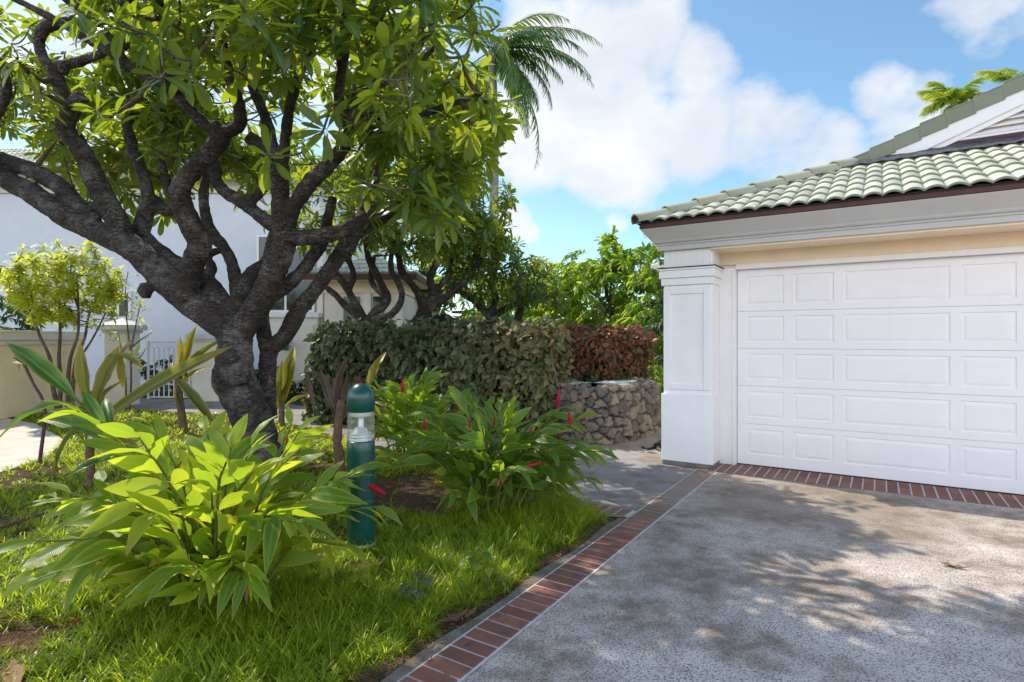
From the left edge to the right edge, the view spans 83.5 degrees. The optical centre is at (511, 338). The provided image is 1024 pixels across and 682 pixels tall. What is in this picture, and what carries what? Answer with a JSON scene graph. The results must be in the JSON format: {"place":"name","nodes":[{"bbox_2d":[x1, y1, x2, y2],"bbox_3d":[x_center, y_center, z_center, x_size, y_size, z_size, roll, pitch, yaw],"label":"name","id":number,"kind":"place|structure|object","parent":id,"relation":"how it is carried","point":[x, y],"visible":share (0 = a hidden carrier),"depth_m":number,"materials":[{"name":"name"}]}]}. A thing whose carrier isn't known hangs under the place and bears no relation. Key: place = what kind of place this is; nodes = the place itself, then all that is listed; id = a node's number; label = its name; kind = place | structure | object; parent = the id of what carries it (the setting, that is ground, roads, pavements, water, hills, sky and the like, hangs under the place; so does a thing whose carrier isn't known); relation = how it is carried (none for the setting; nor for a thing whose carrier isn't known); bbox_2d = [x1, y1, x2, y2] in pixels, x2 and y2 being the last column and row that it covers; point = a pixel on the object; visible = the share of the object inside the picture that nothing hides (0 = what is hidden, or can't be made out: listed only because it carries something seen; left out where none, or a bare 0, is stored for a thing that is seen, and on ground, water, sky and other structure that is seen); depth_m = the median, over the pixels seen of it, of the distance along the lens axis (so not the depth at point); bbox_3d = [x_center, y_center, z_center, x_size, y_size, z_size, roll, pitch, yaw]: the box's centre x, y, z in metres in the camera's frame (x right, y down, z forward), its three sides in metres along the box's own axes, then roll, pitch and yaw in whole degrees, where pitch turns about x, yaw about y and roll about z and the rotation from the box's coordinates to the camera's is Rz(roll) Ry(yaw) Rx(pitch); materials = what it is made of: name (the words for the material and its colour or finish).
{"place":"outdoors","nodes":[
{"label":"outdoors","id":0,"kind":"place"},
{"bbox_2d":[0,418,62,471],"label":"path","id":1,"kind":"structure","parent":0,"point":[20,441],"depth_m":8.59,"materials":[{"name":"concrete"}]},
{"bbox_2d":[127,398,696,516],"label":"walkway","id":2,"kind":"structure","parent":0,"point":[636,476],"depth_m":6.86,"materials":[{"name":"grey concrete"}]},
{"bbox_2d":[185,330,219,400],"bbox_3d":[-7.504,0.635,14.612,1.043,1.830,1.043,0,0,0],"label":"gate post","id":3,"kind":"object","parent":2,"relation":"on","point":[201,384],"visible":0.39,"depth_m":14.20,"materials":[{"name":"paint"}]},
{"bbox_2d":[147,341,190,398],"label":"garden gate","id":4,"kind":"structure","parent":3,"relation":"attached to","point":[148,367],"depth_m":14.29,"materials":[{"name":"white metal"}]},
{"bbox_2d":[0,365,1021,681],"bbox_3d":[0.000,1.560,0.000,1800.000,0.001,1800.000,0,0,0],"label":"ground","id":5,"kind":"structure","parent":0,"point":[410,493],"depth_m":4.42,"materials":[{"name":"soil"}]},
{"bbox_2d":[0,265,45,330],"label":"dark shrub","id":6,"kind":"object","parent":5,"relation":"on","point":[11,310],"visible":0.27,"depth_m":12.53,"materials":[{"name":"green plant"}]},
{"bbox_2d":[10,357,46,462],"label":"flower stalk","id":7,"kind":"object","parent":5,"relation":"on","point":[41,447],"visible":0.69,"depth_m":7.19,"materials":[{"name":"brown plant"}]},
{"bbox_2d":[0,330,83,418],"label":"garden wall","id":8,"kind":"structure","parent":5,"relation":"on","point":[18,393],"depth_m":11.65,"materials":[{"name":"beige paint"}]},
{"bbox_2d":[0,343,113,477],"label":"ginger shoot","id":9,"kind":"object","parent":5,"relation":"on","point":[42,367],"visible":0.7,"depth_m":4.87,"materials":[{"name":"green plant"}]},
{"bbox_2d":[0,238,129,415],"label":"flowering shrub","id":10,"kind":"object","parent":5,"relation":"on","point":[68,287],"visible":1,"depth_m":10.98,"materials":[{"name":"green plant"}]},
{"bbox_2d":[96,318,147,404],"bbox_3d":[-9.124,0.535,13.450,0.720,2.030,0.720,0,0,0],"label":"gate post","id":11,"kind":"object","parent":5,"relation":"on","point":[115,394],"visible":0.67,"depth_m":13.20,"materials":[{"name":"paint"}]},
{"bbox_2d":[97,268,161,408],"bbox_3d":[-7.713,-0.008,11.563,1.155,2.863,0.438,0,0,0],"label":"young shrub","id":12,"kind":"object","parent":5,"relation":"on","point":[138,341],"visible":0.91,"depth_m":11.59,"materials":[{"name":"green plant"}]},
{"bbox_2d":[55,340,230,487],"bbox_3d":[-3.818,0.777,5.958,1.603,1.550,0.700,0,0,17],"label":"ti plant","id":13,"kind":"object","parent":5,"relation":"on","point":[110,362],"visible":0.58,"depth_m":5.92,"materials":[{"name":"green plant"}]},
{"bbox_2d":[140,354,191,397],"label":"dark shrub","id":14,"kind":"object","parent":5,"relation":"on","point":[143,363],"visible":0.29,"depth_m":15.48,"materials":[{"name":"green plant"}]},
{"bbox_2d":[171,326,216,431],"bbox_3d":[-5.286,0.654,9.600,0.859,1.805,1.302,0,0,-16],"label":"ti plant","id":15,"kind":"object","parent":5,"relation":"on","point":[194,397],"visible":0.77,"depth_m":9.56,"materials":[{"name":"green plant"}]},
{"bbox_2d":[0,400,402,623],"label":"ginger plant","id":16,"kind":"object","parent":5,"relation":"on","point":[198,524],"visible":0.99,"depth_m":3.21,"materials":[{"name":"green plant"}]},
{"bbox_2d":[0,148,452,392],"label":"house","id":17,"kind":"structure","parent":5,"relation":"on","point":[239,230],"depth_m":17.00,"materials":[{"name":"paint"}]},
{"bbox_2d":[105,291,131,318],"bbox_3d":[-11.630,-0.994,16.960,0.758,0.814,0.059,0,0,0],"label":"window","id":18,"kind":"structure","parent":17,"relation":"in","point":[122,307],"depth_m":16.96,"materials":[{"name":"white glass"}]},
{"bbox_2d":[256,235,314,311],"bbox_3d":[-6.670,-1.918,16.919,1.701,2.286,0.059,0,0,0],"label":"window","id":19,"kind":"structure","parent":17,"relation":"in","point":[284,304],"depth_m":16.92,"materials":[{"name":"white glass"}]},
{"bbox_2d":[343,296,359,326],"bbox_3d":[-4.552,0.150,16.284,0.454,2.699,0.027,0,0,0],"label":"window","id":20,"kind":"structure","parent":17,"relation":"in","point":[345,313],"depth_m":16.27,"materials":[{"name":"grey glass"}]},
{"bbox_2d":[373,296,383,323],"bbox_3d":[-3.789,-0.325,16.284,0.309,1.749,0.027,0,0,0],"label":"window","id":21,"kind":"structure","parent":17,"relation":"in","point":[376,299],"depth_m":16.27,"materials":[{"name":"grey glass"}]},
{"bbox_2d":[0,0,528,461],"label":"frangipani tree","id":22,"kind":"object","parent":5,"relation":"on","point":[173,120],"visible":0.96,"depth_m":6.43,"materials":[{"name":"green plant"}]},
{"bbox_2d":[255,366,296,396],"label":"dark shrub","id":23,"kind":"object","parent":5,"relation":"on","point":[293,385],"visible":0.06,"depth_m":15.67,"materials":[{"name":"green plant"}]},
{"bbox_2d":[276,346,308,425],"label":"ti plant","id":24,"kind":"object","parent":5,"relation":"on","point":[284,375],"visible":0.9,"depth_m":10.27,"materials":[{"name":"green plant"}]},
{"bbox_2d":[286,377,319,401],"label":"dark shrub","id":25,"kind":"object","parent":5,"relation":"on","point":[298,390],"visible":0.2,"depth_m":14.96,"materials":[{"name":"green plant"}]},
{"bbox_2d":[0,406,617,681],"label":"grass","id":26,"kind":"structure","parent":5,"relation":"on","point":[156,659],"depth_m":3.36,"materials":[{"name":"green plant"}]},
{"bbox_2d":[2,658,25,681],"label":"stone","id":27,"kind":"object","parent":26,"relation":"on","point":[14,667],"visible":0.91,"depth_m":2.61,"materials":[{"name":"beige stone"}]},
{"bbox_2d":[0,510,48,528],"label":"fallen branch","id":28,"kind":"object","parent":26,"relation":"on","point":[8,524],"visible":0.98,"depth_m":4.63,"materials":[{"name":"wood"}]},
{"bbox_2d":[413,571,436,577],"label":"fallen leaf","id":29,"kind":"object","parent":26,"relation":"on","point":[419,572],"visible":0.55,"depth_m":3.66,"materials":[{"name":"green plant"}]},
{"bbox_2d":[300,356,348,473],"bbox_3d":[-2.070,0.876,6.694,0.379,1.351,0.730,0,0,35],"label":"ti plant","id":30,"kind":"object","parent":5,"relation":"on","point":[336,398],"visible":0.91,"depth_m":6.59,"materials":[{"name":"purple plant"}]},
{"bbox_2d":[346,383,376,547],"bbox_3d":[-1.143,0.943,4.345,0.230,1.215,0.230,0,0,0],"label":"bollard light","id":31,"kind":"object","parent":5,"relation":"on","point":[361,441],"visible":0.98,"depth_m":4.26,"materials":[{"name":"green metal"}]},
{"bbox_2d":[364,352,385,428],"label":"ti plant","id":32,"kind":"object","parent":5,"relation":"on","point":[373,369],"visible":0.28,"depth_m":7.67,"materials":[{"name":"green plant"}]},
{"bbox_2d":[255,139,498,323],"bbox_3d":[-2.802,-1.417,12.293,5.057,5.859,4.010,0,0,0],"label":"frangipani tree","id":33,"kind":"object","parent":5,"relation":"on","point":[353,308],"visible":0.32,"depth_m":12.10,"materials":[{"name":"green plant"}]},
{"bbox_2d":[347,366,456,456],"bbox_3d":[-1.434,0.958,7.593,1.471,1.191,1.239,0,0,-17],"label":"ginger plant","id":34,"kind":"object","parent":5,"relation":"on","point":[401,401],"visible":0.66,"depth_m":7.48,"materials":[{"name":"green plant"}]},
{"bbox_2d":[396,574,433,607],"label":"weed","id":35,"kind":"object","parent":5,"relation":"on","point":[417,592],"visible":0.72,"depth_m":3.28,"materials":[{"name":"green plant"}]},
{"bbox_2d":[342,145,518,326],"bbox_3d":[-1.891,-1.801,13.180,4.131,5.642,4.265,0,0,0],"label":"frangipani tree","id":36,"kind":"object","parent":5,"relation":"on","point":[429,304],"visible":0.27,"depth_m":12.83,"materials":[{"name":"green plant"}]},
{"bbox_2d":[405,256,455,326],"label":"background tree","id":37,"kind":"object","parent":5,"relation":"on","point":[423,271],"visible":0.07,"depth_m":19.25,"materials":[{"name":"green plant"}]},
{"bbox_2d":[300,314,577,439],"bbox_3d":[-1.355,0.643,10.160,5.345,2.132,1.658,0,0,23],"label":"hedge","id":38,"kind":"object","parent":5,"relation":"on","point":[496,358],"visible":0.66,"depth_m":9.53,"materials":[{"name":"green plant"}]},
{"bbox_2d":[372,241,524,326],"bbox_3d":[-2.820,-1.002,21.979,7.519,6.105,5.045,0,0,0],"label":"background tree","id":39,"kind":"object","parent":5,"relation":"on","point":[466,312],"visible":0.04,"depth_m":20.80,"materials":[{"name":"green plant"}]},
{"bbox_2d":[437,609,467,621],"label":"fallen leaf","id":40,"kind":"object","parent":5,"relation":"on","point":[455,616],"visible":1,"depth_m":3.17,"materials":[{"name":"brown plant"}]},
{"bbox_2d":[465,607,476,615],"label":"fallen leaf","id":41,"kind":"object","parent":5,"relation":"on","point":[472,611],"visible":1,"depth_m":3.23,"materials":[{"name":"brown plant"}]},
{"bbox_2d":[458,548,492,575],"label":"weed","id":42,"kind":"object","parent":5,"relation":"on","point":[487,557],"visible":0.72,"depth_m":3.67,"materials":[{"name":"green plant"}]},
{"bbox_2d":[474,559,504,591],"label":"weed","id":43,"kind":"object","parent":5,"relation":"on","point":[489,570],"visible":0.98,"depth_m":3.48,"materials":[{"name":"green plant"}]},
{"bbox_2d":[375,384,618,524],"bbox_3d":[-0.142,1.020,5.275,2.246,1.217,1.691,0,0,0],"label":"ginger plant","id":44,"kind":"object","parent":5,"relation":"on","point":[511,468],"visible":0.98,"depth_m":5.16,"materials":[{"name":"green plant"}]},
{"bbox_2d":[381,517,627,681],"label":"concrete edging","id":45,"kind":"object","parent":5,"relation":"on","point":[420,657],"visible":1,"depth_m":3.19,"materials":[{"name":"grey concrete"}]},
{"bbox_2d":[438,228,571,327],"bbox_3d":[-0.231,-1.069,14.180,3.444,3.732,3.512,0,0,0],"label":"frangipani tree","id":46,"kind":"object","parent":5,"relation":"on","point":[522,295],"visible":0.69,"depth_m":13.44,"materials":[{"name":"green plant"}]},
{"bbox_2d":[461,263,567,328],"bbox_3d":[0.090,-0.476,24.064,5.070,5.678,4.951,0,0,0],"label":"background tree","id":47,"kind":"object","parent":5,"relation":"on","point":[511,313],"visible":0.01,"depth_m":22.98,"materials":[{"name":"green plant"}]},
{"bbox_2d":[427,0,601,307],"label":"coconut palm","id":48,"kind":"object","parent":5,"relation":"on","point":[517,82],"visible":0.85,"depth_m":23.71,"materials":[{"name":"green plant"}]},
{"bbox_2d":[522,261,625,326],"bbox_3d":[2.131,-0.414,19.868,4.168,4.746,3.860,0,0,0],"label":"feathery tree","id":49,"kind":"object","parent":5,"relation":"on","point":[531,314],"visible":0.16,"depth_m":19.36,"materials":[{"name":"green plant"}]},
{"bbox_2d":[544,376,660,444],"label":"stone wall","id":50,"kind":"structure","parent":5,"relation":"on","point":[627,410],"depth_m":8.75,"materials":[{"name":"stone"}]},
{"bbox_2d":[551,321,659,382],"bbox_3d":[1.671,0.495,11.122,2.246,1.694,1.383,0,0,-10],"label":"hedge","id":51,"kind":"object","parent":5,"relation":"on","point":[607,352],"visible":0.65,"depth_m":10.73,"materials":[{"name":"red plant"}]},
{"bbox_2d":[631,73,1023,495],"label":"garage","id":52,"kind":"structure","parent":5,"relation":"on","point":[861,315],"depth_m":6.43,"materials":[{"name":"white paint"}]},
{"bbox_2d":[651,264,663,268],"bbox_3d":[1.928,-0.926,7.350,0.295,0.072,0.072,0,0,0],"label":"security camera","id":53,"kind":"object","parent":52,"relation":"attached to","point":[654,266],"visible":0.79,"depth_m":7.32,"materials":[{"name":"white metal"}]},
{"bbox_2d":[737,253,1023,495],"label":"garage door","id":54,"kind":"structure","parent":52,"relation":"in","point":[907,371],"depth_m":6.27,"materials":[{"name":"paint"}]},
{"bbox_2d":[916,77,986,120],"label":"garden palm","id":55,"kind":"object","parent":5,"relation":"on","point":[940,95],"visible":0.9,"depth_m":21.88,"materials":[{"name":"green plant"}]},
{"bbox_2d":[973,68,1023,84],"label":"garden palm","id":56,"kind":"object","parent":5,"relation":"on","point":[997,76],"visible":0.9,"depth_m":23.04,"materials":[{"name":"green plant"}]},
{"bbox_2d":[0,0,1023,320],"label":"sky","id":57,"kind":"structure","parent":0,"point":[689,99],"materials":[{"name":"blue"}]},
{"bbox_2d":[641,440,660,449],"bbox_3d":[1.974,1.475,8.008,0.337,0.170,0.258,0,0,13],"label":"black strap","id":58,"kind":"object","parent":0,"point":[657,443],"visible":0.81,"depth_m":7.98,"materials":[{"name":"rubber"}]},
{"bbox_2d":[461,472,1023,681],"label":"driveway","id":59,"kind":"structure","parent":0,"point":[666,613],"depth_m":3.43,"materials":[{"name":"grey concrete"}]},
{"bbox_2d":[348,479,1017,681],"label":"leaf litter","id":60,"kind":"object","parent":59,"relation":"on","point":[515,599],"visible":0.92,"depth_m":3.19,"materials":[{"name":"brown plant"}]},
{"bbox_2d":[397,463,1023,681],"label":"brick border","id":61,"kind":"object","parent":59,"relation":"on","point":[457,660],"visible":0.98,"depth_m":4.07,"materials":[{"name":"brown brick"}]},
{"bbox_2d":[939,561,968,567],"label":"fallen leaf","id":62,"kind":"object","parent":59,"relation":"on","point":[951,565],"visible":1,"depth_m":3.89,"materials":[{"name":"beige plant"}]},
{"label":"lawn ground","id":63,"kind":"structure","parent":0,"visible":0},
{"bbox_2d":[543,225,663,355],"bbox_3d":[3.148,-1.036,18.615,4.380,5.343,3.928,0,0,0],"label":"feathery tree","id":64,"kind":"object","parent":63,"relation":"on","point":[595,271],"visible":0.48,"depth_m":18.07,"materials":[{"name":"green plant"}]},
{"bbox_2d":[599,234,663,390],"bbox_3d":[4.559,-0.828,17.137,3.898,4.877,4.073,0,0,0],"label":"feathery tree","id":65,"kind":"object","parent":63,"relation":"on","point":[650,275],"visible":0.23,"depth_m":16.35,"materials":[{"name":"green plant"}]},
{"bbox_2d":[637,293,663,389],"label":"dark shrub","id":66,"kind":"object","parent":63,"relation":"on","point":[654,325],"visible":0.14,"depth_m":14.31,"materials":[{"name":"green plant"}]},
{"bbox_2d":[649,360,663,400],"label":"shrub","id":67,"kind":"object","parent":63,"relation":"on","point":[660,375],"visible":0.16,"depth_m":13.01,"materials":[{"name":"green plant"}]}
]}

